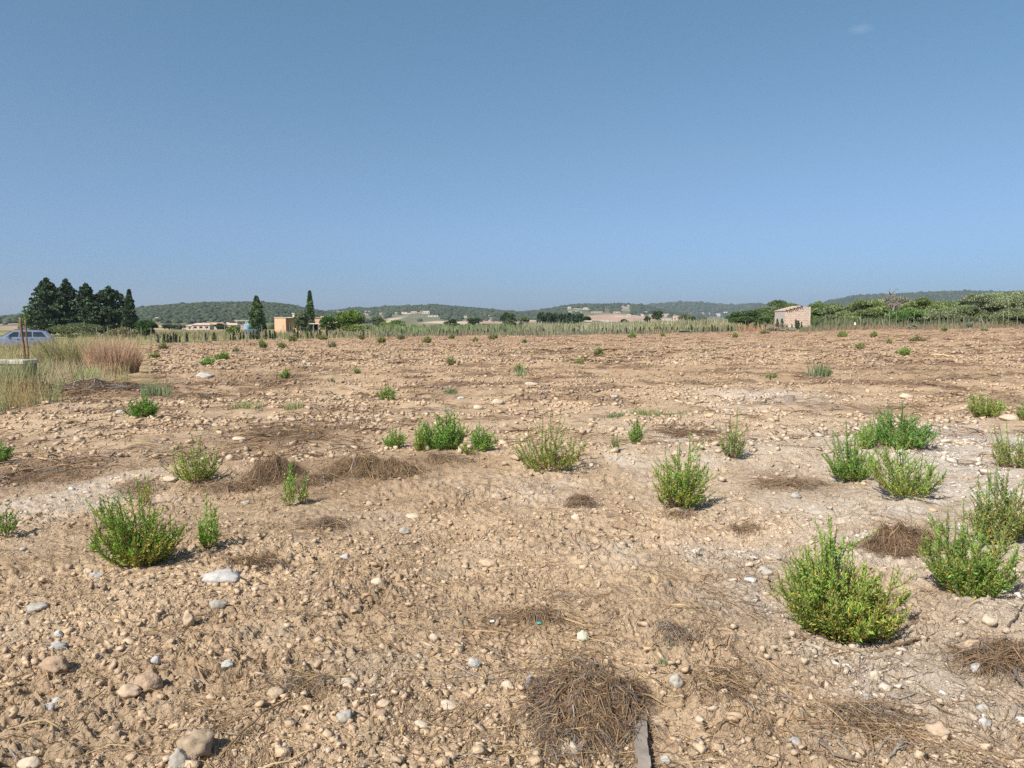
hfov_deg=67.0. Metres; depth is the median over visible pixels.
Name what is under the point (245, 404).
grass tuft
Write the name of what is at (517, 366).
weed
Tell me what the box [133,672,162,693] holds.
clod
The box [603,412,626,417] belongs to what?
grass tuft
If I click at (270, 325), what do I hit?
hedgerows
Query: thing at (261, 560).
straw heap
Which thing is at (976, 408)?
green bush
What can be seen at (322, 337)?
weed
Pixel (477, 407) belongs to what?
stone
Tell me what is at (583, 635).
stone
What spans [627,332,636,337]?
weed
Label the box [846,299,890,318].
bushy tree
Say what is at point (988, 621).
stone
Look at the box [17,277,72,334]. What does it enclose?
cypress tree
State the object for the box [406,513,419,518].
stone
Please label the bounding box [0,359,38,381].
masonry block
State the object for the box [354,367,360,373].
weed
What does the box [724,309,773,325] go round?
bushy tree
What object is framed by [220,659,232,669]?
stone
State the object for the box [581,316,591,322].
bushy tree
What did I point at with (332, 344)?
weed
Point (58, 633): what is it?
stone
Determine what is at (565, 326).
reeds
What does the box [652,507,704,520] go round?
straw heap
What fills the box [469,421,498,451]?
green bush
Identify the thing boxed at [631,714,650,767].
wooden plank
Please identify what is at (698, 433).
straw heap
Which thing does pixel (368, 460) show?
straw heap
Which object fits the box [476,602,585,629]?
straw heap
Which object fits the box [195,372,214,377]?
stone
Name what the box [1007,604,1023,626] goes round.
stick
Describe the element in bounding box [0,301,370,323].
hill woods
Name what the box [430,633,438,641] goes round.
stone
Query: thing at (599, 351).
green bush
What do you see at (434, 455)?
straw heap
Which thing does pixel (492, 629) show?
soil crumbs
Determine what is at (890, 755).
stick
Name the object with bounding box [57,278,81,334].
cypress tree
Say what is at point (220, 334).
dry grass
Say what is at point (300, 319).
olive tree
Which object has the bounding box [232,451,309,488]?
straw heap
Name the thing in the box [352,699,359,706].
stone
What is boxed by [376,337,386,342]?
weed
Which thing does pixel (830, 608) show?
green bush
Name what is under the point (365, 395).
straw heap
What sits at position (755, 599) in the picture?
chalk crumbs
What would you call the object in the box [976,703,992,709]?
stone
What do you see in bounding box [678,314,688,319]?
bushy tree
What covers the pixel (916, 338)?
weed
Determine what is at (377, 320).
bushy tree
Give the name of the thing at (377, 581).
stone
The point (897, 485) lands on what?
green bush
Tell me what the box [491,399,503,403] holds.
stone
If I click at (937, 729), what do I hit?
stone
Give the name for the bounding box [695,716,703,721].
stone
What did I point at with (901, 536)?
straw heap
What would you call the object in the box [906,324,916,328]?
shrub
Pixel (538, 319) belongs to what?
windbreak cypress
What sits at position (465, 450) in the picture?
green bush
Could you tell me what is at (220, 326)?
shrub
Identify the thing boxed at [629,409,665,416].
grass tuft
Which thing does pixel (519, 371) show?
grass tuft
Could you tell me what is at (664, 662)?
grass tuft
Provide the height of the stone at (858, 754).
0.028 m
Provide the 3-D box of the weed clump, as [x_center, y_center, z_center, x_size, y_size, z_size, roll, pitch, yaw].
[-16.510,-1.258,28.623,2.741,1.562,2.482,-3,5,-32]
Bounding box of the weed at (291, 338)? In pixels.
[287,334,297,341]
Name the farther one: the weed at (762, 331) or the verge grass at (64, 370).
the weed at (762, 331)
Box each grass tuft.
[72,364,103,379]
[139,378,172,396]
[232,399,265,408]
[284,399,304,410]
[443,388,457,393]
[513,365,527,375]
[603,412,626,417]
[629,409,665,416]
[656,654,668,667]
[665,410,690,415]
[806,360,829,376]
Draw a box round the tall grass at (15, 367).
[0,349,53,388]
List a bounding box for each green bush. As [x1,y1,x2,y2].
[0,440,15,463]
[0,503,20,536]
[84,477,194,567]
[85,535,100,551]
[123,390,160,417]
[131,474,154,504]
[162,434,220,482]
[195,493,221,548]
[199,355,215,365]
[214,350,229,360]
[279,365,290,377]
[280,462,296,505]
[296,471,308,504]
[376,384,396,399]
[381,425,406,447]
[412,417,430,451]
[417,407,470,449]
[444,355,456,364]
[459,442,476,454]
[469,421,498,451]
[513,413,588,471]
[593,347,603,354]
[610,434,619,448]
[626,412,647,443]
[651,433,721,507]
[715,407,750,457]
[767,514,916,643]
[821,420,884,481]
[853,419,877,448]
[861,403,937,449]
[865,429,946,500]
[897,346,910,355]
[916,498,1023,598]
[949,451,1023,543]
[966,388,1005,417]
[989,421,1023,467]
[1013,400,1023,419]
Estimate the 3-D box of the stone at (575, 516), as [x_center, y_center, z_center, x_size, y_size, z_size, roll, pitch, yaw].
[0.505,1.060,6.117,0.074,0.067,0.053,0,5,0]
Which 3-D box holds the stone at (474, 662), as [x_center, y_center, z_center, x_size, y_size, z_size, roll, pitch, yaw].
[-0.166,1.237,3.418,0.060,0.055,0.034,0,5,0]
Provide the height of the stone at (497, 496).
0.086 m
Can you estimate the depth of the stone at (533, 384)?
19.08 m
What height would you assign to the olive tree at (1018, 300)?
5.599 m
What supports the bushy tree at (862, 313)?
on the ground at (562, 482)
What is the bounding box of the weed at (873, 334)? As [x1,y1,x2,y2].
[869,330,877,336]
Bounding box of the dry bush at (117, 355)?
[75,331,149,373]
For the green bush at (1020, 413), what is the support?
on the ground at (562, 482)
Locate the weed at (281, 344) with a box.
[277,341,286,348]
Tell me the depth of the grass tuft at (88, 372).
21.93 m
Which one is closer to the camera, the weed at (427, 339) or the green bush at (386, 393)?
the green bush at (386, 393)
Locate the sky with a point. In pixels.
(517, 155)
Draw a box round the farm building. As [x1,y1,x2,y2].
[314,316,340,331]
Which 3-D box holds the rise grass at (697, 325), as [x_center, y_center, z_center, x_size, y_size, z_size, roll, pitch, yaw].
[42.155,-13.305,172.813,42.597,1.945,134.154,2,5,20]
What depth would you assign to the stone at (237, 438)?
10.38 m
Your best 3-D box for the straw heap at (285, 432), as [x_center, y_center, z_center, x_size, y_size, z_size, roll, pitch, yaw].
[-3.131,0.683,10.810,2.160,0.120,1.522,0,5,0]
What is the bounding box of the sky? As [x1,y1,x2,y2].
[0,0,1023,315]
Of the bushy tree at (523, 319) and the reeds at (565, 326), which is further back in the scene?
the bushy tree at (523, 319)
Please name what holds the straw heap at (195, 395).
on the ground at (562, 482)
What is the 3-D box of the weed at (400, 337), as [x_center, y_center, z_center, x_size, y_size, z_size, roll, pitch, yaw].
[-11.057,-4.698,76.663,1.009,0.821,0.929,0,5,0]
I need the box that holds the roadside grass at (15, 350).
[0,335,142,358]
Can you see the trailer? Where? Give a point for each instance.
(251, 330)
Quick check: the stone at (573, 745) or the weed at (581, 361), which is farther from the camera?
the weed at (581, 361)
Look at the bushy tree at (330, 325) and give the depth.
154.73 m
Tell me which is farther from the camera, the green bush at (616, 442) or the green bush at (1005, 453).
the green bush at (616, 442)
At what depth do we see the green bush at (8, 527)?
5.54 m
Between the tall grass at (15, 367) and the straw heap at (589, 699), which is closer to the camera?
the straw heap at (589, 699)
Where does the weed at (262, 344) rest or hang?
on the ground at (562, 482)
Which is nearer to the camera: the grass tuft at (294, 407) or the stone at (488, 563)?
the stone at (488, 563)
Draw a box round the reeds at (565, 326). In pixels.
[521,316,736,331]
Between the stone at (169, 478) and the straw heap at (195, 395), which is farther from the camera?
the straw heap at (195, 395)
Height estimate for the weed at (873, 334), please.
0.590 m
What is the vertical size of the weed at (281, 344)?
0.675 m
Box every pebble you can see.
[23,515,32,520]
[43,427,51,431]
[65,564,73,569]
[75,567,83,571]
[928,507,937,511]
[960,617,970,622]
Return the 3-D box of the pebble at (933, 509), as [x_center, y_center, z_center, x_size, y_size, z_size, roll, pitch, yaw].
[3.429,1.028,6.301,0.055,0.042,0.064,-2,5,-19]
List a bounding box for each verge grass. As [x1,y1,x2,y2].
[0,353,129,400]
[0,370,75,414]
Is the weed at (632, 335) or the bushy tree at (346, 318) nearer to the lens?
the weed at (632, 335)
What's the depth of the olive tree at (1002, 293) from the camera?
110.83 m
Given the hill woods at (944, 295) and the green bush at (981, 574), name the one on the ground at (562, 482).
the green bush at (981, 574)
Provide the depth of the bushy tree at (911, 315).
98.40 m
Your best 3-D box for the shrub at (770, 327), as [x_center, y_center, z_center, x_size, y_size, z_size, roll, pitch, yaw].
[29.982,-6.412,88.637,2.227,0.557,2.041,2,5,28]
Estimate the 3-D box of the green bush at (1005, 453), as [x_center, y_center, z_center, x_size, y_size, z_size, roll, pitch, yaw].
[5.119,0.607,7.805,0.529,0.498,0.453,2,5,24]
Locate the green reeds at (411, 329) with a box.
[358,321,542,332]
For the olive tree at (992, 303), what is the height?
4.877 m
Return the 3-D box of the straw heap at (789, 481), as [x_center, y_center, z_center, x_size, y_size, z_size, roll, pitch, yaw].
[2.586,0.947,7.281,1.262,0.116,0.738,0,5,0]
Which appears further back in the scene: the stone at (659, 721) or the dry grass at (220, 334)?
the dry grass at (220, 334)
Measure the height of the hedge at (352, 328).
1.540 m
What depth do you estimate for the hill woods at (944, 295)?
2705.88 m
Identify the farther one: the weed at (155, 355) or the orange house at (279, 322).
the orange house at (279, 322)
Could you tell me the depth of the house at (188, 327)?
334.15 m
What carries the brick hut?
on the ground at (562, 482)
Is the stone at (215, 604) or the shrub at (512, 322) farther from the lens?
the shrub at (512, 322)
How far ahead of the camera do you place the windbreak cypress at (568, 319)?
325.35 m
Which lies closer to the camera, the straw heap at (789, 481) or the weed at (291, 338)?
the straw heap at (789, 481)
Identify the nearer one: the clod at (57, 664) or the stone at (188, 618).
the clod at (57, 664)
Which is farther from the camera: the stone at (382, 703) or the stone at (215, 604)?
the stone at (215, 604)
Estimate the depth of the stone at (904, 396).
15.14 m
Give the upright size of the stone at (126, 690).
0.063 m
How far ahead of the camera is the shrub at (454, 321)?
188.53 m
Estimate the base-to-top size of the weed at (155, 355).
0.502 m
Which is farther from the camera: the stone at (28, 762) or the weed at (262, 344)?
the weed at (262, 344)
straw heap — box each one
[0,381,125,397]
[0,469,111,486]
[64,377,177,392]
[92,475,183,499]
[147,392,252,399]
[168,477,258,498]
[204,549,300,573]
[210,476,279,495]
[217,425,361,441]
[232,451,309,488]
[242,668,365,699]
[280,471,348,492]
[290,515,361,534]
[311,450,440,482]
[353,393,389,397]
[402,449,490,468]
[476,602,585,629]
[503,652,680,767]
[517,715,603,767]
[557,492,606,508]
[642,426,750,437]
[645,617,706,648]
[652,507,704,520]
[666,659,808,719]
[715,519,772,540]
[724,475,852,492]
[764,683,973,767]
[843,520,952,559]
[902,627,1023,687]
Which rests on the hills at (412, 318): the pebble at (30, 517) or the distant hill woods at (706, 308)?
the distant hill woods at (706, 308)
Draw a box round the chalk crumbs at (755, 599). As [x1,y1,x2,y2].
[3,425,1023,722]
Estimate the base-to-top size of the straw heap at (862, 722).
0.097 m
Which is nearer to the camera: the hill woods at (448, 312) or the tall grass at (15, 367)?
the tall grass at (15, 367)
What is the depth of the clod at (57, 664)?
3.42 m
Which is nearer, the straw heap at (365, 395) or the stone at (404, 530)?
the stone at (404, 530)
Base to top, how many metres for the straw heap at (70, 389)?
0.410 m
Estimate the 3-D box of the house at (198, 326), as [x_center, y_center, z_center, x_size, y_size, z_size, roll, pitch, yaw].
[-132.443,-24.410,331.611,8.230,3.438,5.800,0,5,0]
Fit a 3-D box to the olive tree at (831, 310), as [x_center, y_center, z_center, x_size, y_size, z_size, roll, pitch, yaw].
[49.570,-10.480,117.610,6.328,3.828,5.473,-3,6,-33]
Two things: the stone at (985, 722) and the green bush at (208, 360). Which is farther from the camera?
the green bush at (208, 360)
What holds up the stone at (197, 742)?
on the ground at (562, 482)
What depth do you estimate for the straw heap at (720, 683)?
3.27 m
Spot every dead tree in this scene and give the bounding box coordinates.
[879,293,911,318]
[887,289,901,321]
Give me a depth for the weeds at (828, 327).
82.30 m
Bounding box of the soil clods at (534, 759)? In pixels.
[0,413,1023,767]
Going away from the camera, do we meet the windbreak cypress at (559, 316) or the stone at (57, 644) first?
the stone at (57, 644)
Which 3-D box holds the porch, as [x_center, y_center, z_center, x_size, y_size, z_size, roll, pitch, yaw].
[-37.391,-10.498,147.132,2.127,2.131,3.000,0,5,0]
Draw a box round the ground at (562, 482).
[0,326,1023,767]
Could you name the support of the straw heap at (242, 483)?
on the ground at (562, 482)
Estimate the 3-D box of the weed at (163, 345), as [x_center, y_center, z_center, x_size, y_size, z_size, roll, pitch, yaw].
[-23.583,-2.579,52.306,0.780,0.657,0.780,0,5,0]
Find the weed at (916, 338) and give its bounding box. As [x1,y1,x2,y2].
[909,334,921,341]
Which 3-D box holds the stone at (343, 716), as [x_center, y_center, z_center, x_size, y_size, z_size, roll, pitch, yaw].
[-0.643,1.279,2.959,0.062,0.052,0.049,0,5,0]
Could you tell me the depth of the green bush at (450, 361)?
28.32 m
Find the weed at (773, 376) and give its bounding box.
[765,374,777,377]
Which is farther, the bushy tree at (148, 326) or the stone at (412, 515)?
the bushy tree at (148, 326)
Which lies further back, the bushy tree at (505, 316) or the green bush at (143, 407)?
the bushy tree at (505, 316)
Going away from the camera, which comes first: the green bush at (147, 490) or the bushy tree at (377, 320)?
the green bush at (147, 490)
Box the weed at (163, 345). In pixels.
[158,341,168,348]
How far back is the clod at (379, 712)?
2.99 m
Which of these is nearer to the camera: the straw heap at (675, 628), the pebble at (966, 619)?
the straw heap at (675, 628)
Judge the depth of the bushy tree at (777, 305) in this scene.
137.44 m
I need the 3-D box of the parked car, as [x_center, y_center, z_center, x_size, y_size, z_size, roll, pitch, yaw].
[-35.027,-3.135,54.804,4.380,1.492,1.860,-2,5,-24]
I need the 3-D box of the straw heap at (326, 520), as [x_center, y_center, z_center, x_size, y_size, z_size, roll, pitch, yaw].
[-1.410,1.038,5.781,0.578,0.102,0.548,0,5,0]
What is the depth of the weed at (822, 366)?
21.94 m
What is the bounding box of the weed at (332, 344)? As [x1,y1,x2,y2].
[327,342,336,347]
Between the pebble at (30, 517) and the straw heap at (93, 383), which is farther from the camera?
the straw heap at (93, 383)
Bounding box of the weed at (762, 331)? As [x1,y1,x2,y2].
[759,328,768,333]
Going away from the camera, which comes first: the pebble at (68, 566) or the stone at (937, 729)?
the stone at (937, 729)
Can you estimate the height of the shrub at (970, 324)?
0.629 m
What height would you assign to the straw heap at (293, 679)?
0.086 m
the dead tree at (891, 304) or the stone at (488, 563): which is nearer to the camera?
the stone at (488, 563)
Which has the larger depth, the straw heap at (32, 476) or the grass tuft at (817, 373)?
the grass tuft at (817, 373)
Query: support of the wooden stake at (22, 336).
on the masonry block
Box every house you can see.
[186,325,191,329]
[192,323,213,329]
[227,323,240,328]
[274,313,302,332]
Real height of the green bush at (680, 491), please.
0.666 m
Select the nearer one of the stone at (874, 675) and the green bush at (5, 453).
the stone at (874, 675)
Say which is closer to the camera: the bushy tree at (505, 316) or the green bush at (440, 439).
the green bush at (440, 439)
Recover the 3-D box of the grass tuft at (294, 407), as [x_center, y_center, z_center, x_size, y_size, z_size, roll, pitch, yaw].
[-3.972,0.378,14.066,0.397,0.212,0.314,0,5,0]
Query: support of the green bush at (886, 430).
on the ground at (562, 482)
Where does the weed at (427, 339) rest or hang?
on the ground at (562, 482)
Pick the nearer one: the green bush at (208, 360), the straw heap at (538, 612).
the straw heap at (538, 612)
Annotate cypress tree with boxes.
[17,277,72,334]
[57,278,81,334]
[66,282,107,332]
[86,285,125,334]
[121,289,138,334]
[247,295,267,332]
[304,290,315,331]
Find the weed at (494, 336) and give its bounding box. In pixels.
[486,333,497,339]
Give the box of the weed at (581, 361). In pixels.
[573,358,583,363]
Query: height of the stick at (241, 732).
0.055 m
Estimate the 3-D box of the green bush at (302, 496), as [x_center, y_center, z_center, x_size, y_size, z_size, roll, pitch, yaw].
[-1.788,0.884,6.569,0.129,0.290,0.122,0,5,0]
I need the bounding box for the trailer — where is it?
[244,329,263,335]
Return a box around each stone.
[16,756,41,767]
[26,601,47,611]
[45,702,54,709]
[49,640,67,650]
[51,696,63,702]
[53,630,62,637]
[83,568,93,573]
[89,571,103,578]
[117,683,140,697]
[150,656,160,664]
[162,475,177,481]
[168,748,190,767]
[176,728,214,759]
[182,610,194,626]
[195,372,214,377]
[202,568,242,583]
[209,599,227,609]
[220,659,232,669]
[232,436,246,440]
[266,686,284,696]
[335,677,354,687]
[336,710,351,723]
[340,554,349,558]
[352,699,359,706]
[370,578,381,585]
[376,699,391,707]
[399,527,410,534]
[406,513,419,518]
[414,720,427,729]
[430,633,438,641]
[440,699,456,709]
[468,658,480,667]
[473,405,483,409]
[481,559,497,567]
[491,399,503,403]
[491,493,505,500]
[501,680,512,688]
[525,382,538,385]
[560,741,579,758]
[571,514,580,519]
[576,630,589,641]
[648,715,666,727]
[660,755,670,764]
[668,673,683,687]
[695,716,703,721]
[757,566,773,575]
[788,736,800,744]
[790,492,801,498]
[852,752,861,758]
[869,670,879,679]
[899,393,913,398]
[925,721,951,738]
[954,639,989,654]
[970,662,983,673]
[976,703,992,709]
[978,717,990,727]
[981,615,997,626]
[998,414,1020,420]
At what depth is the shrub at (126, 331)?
91.33 m
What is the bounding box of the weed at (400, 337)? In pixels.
[396,333,404,339]
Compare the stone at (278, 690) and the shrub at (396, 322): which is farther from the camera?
the shrub at (396, 322)
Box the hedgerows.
[2,321,811,329]
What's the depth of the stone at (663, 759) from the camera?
2.79 m
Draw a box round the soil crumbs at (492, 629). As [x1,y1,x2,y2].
[0,445,1023,767]
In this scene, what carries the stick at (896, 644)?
on the ground at (562, 482)
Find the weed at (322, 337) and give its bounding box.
[316,335,326,339]
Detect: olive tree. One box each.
[291,313,314,331]
[818,303,856,319]
[919,308,953,321]
[953,293,1016,320]
[984,307,1023,324]
[990,290,1018,298]
[1000,290,1023,318]
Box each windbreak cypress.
[536,313,539,323]
[547,312,551,323]
[557,313,562,322]
[565,313,570,323]
[571,314,575,323]
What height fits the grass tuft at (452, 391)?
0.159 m
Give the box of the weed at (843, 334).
[837,331,847,336]
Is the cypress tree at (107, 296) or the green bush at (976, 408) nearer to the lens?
the green bush at (976, 408)
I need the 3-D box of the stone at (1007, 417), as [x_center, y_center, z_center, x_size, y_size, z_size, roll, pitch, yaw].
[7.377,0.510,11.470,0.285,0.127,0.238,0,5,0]
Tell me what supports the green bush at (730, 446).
on the ground at (562, 482)
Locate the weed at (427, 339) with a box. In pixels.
[421,335,431,342]
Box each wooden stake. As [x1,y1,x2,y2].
[19,317,26,358]
[24,320,28,358]
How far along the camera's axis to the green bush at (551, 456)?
7.70 m
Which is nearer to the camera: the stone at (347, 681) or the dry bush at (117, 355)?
the stone at (347, 681)
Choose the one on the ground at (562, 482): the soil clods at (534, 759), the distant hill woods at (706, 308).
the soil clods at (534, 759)
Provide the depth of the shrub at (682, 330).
91.44 m
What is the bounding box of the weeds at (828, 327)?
[799,320,1023,331]
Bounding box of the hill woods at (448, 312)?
[322,304,564,321]
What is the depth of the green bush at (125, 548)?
4.80 m
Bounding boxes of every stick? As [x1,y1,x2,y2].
[218,692,300,757]
[809,733,862,763]
[880,638,929,651]
[887,738,909,761]
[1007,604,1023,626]
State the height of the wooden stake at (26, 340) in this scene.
1.018 m
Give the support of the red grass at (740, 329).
on the ground at (562, 482)
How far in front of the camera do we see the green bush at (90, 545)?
5.26 m
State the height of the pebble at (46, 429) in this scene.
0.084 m
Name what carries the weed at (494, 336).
on the ground at (562, 482)
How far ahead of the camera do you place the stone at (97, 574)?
4.62 m
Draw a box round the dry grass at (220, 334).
[91,329,378,341]
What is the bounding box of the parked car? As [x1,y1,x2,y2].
[0,329,54,348]
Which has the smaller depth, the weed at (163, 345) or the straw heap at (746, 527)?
the straw heap at (746, 527)
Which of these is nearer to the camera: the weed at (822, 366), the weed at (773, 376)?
the weed at (773, 376)
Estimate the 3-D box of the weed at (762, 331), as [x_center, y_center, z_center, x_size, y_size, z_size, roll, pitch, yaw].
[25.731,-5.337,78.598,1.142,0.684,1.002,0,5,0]
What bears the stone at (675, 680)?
on the ground at (562, 482)
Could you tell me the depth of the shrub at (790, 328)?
87.39 m
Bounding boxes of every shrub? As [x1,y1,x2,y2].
[46,322,103,338]
[102,326,138,337]
[161,324,177,329]
[213,323,227,329]
[225,325,239,333]
[379,319,405,326]
[443,318,461,325]
[504,319,516,325]
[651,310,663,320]
[678,329,690,332]
[765,326,779,329]
[776,327,795,329]
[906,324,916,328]
[965,322,974,327]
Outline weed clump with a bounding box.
[25,330,100,368]
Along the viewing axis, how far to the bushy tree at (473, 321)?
297.76 m
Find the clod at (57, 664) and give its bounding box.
[38,655,70,673]
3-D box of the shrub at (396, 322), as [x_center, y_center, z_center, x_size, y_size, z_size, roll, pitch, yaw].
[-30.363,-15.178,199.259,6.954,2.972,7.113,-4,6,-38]
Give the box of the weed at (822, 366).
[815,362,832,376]
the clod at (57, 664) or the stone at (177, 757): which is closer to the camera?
the stone at (177, 757)
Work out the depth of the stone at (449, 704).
3.12 m
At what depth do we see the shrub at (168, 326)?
297.91 m
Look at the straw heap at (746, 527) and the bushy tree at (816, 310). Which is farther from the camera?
the bushy tree at (816, 310)
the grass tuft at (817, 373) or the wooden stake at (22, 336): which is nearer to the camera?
the wooden stake at (22, 336)
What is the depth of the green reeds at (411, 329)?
135.75 m
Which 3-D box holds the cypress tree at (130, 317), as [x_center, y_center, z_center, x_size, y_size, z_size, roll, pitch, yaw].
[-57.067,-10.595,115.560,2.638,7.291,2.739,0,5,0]
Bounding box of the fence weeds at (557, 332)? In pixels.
[328,325,758,337]
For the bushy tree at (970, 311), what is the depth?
98.67 m
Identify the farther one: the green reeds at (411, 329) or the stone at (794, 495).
the green reeds at (411, 329)
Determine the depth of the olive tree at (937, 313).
102.40 m
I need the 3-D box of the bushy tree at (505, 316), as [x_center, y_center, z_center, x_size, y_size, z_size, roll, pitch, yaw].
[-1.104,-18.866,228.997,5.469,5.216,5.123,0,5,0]
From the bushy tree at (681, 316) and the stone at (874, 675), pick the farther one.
the bushy tree at (681, 316)
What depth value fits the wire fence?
80.55 m
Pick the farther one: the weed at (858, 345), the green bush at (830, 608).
the weed at (858, 345)
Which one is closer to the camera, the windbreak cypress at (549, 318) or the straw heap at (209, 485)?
the straw heap at (209, 485)
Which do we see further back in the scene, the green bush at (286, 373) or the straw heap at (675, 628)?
the green bush at (286, 373)
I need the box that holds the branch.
[993,650,1023,686]
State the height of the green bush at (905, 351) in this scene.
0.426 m
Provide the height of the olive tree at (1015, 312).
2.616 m
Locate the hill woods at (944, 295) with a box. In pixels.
[811,289,1023,309]
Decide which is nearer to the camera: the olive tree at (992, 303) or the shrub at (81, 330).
the shrub at (81, 330)
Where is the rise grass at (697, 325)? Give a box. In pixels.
[645,320,774,330]
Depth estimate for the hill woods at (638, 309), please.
1967.14 m
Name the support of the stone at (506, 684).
on the ground at (562, 482)
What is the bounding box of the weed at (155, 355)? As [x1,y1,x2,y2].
[148,352,159,357]
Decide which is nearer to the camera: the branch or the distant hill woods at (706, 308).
the branch
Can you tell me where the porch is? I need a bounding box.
[308,323,322,332]
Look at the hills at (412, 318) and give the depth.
1533.04 m
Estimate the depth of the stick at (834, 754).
2.82 m
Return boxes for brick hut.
[774,305,810,327]
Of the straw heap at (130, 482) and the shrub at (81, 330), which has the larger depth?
the shrub at (81, 330)
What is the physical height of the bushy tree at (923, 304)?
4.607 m
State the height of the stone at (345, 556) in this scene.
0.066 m
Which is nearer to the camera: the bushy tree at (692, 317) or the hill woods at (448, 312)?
the bushy tree at (692, 317)
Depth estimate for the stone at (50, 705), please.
3.07 m
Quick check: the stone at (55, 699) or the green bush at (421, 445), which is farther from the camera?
the green bush at (421, 445)
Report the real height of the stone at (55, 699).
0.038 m
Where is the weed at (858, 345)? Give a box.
[855,341,866,348]
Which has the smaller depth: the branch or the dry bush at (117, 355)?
the branch
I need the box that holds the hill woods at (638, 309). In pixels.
[506,302,702,320]
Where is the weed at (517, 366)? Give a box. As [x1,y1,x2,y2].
[512,361,523,371]
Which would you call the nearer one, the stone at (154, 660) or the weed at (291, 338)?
the stone at (154, 660)
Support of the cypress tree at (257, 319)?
on the ground at (562, 482)
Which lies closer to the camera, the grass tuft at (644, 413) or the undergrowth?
the grass tuft at (644, 413)
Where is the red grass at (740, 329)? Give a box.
[737,322,785,331]
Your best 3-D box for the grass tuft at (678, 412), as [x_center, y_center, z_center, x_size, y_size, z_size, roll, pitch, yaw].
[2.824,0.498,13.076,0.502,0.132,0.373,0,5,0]
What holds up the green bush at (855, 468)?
on the ground at (562, 482)
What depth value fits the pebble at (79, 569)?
4.79 m
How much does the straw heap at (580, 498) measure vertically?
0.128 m
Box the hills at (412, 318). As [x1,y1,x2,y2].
[0,306,811,328]
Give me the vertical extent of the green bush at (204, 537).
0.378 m
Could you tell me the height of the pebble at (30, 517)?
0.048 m
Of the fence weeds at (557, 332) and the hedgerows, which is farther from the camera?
the hedgerows
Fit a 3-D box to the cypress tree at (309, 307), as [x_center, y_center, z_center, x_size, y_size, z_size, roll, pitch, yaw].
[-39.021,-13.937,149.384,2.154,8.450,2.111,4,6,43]
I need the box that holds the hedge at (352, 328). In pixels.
[338,325,370,331]
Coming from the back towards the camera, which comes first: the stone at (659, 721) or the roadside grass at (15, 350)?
the roadside grass at (15, 350)
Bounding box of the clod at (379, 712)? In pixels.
[372,709,388,717]
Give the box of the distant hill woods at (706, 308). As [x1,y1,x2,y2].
[646,294,862,317]
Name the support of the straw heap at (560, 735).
on the ground at (562, 482)
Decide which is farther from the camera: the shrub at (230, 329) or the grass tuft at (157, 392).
the shrub at (230, 329)
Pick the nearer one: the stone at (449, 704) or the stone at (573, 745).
the stone at (573, 745)
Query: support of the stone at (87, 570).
on the ground at (562, 482)
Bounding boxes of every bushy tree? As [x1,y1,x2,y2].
[17,313,34,328]
[133,319,158,336]
[319,315,340,330]
[334,309,365,326]
[371,315,385,326]
[467,317,480,324]
[499,312,516,322]
[518,316,529,325]
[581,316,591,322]
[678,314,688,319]
[686,315,695,321]
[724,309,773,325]
[748,299,802,323]
[807,301,829,323]
[836,309,871,319]
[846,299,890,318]
[884,308,928,324]
[900,296,945,318]
[939,301,957,310]
[945,304,989,322]
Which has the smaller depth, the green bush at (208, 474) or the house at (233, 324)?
the green bush at (208, 474)
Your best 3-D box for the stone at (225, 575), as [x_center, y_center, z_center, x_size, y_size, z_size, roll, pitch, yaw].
[-1.669,1.119,4.445,0.242,0.089,0.156,0,5,0]
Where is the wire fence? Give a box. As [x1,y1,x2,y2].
[96,309,1017,343]
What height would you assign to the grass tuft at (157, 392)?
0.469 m
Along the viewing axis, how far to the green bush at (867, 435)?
8.55 m
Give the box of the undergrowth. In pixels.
[812,314,1023,327]
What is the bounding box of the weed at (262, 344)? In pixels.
[258,337,268,347]
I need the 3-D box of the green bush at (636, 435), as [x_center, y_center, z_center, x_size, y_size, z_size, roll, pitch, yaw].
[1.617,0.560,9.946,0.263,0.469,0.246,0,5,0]
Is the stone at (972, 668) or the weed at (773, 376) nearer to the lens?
the stone at (972, 668)
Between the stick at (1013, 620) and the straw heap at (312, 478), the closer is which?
the stick at (1013, 620)

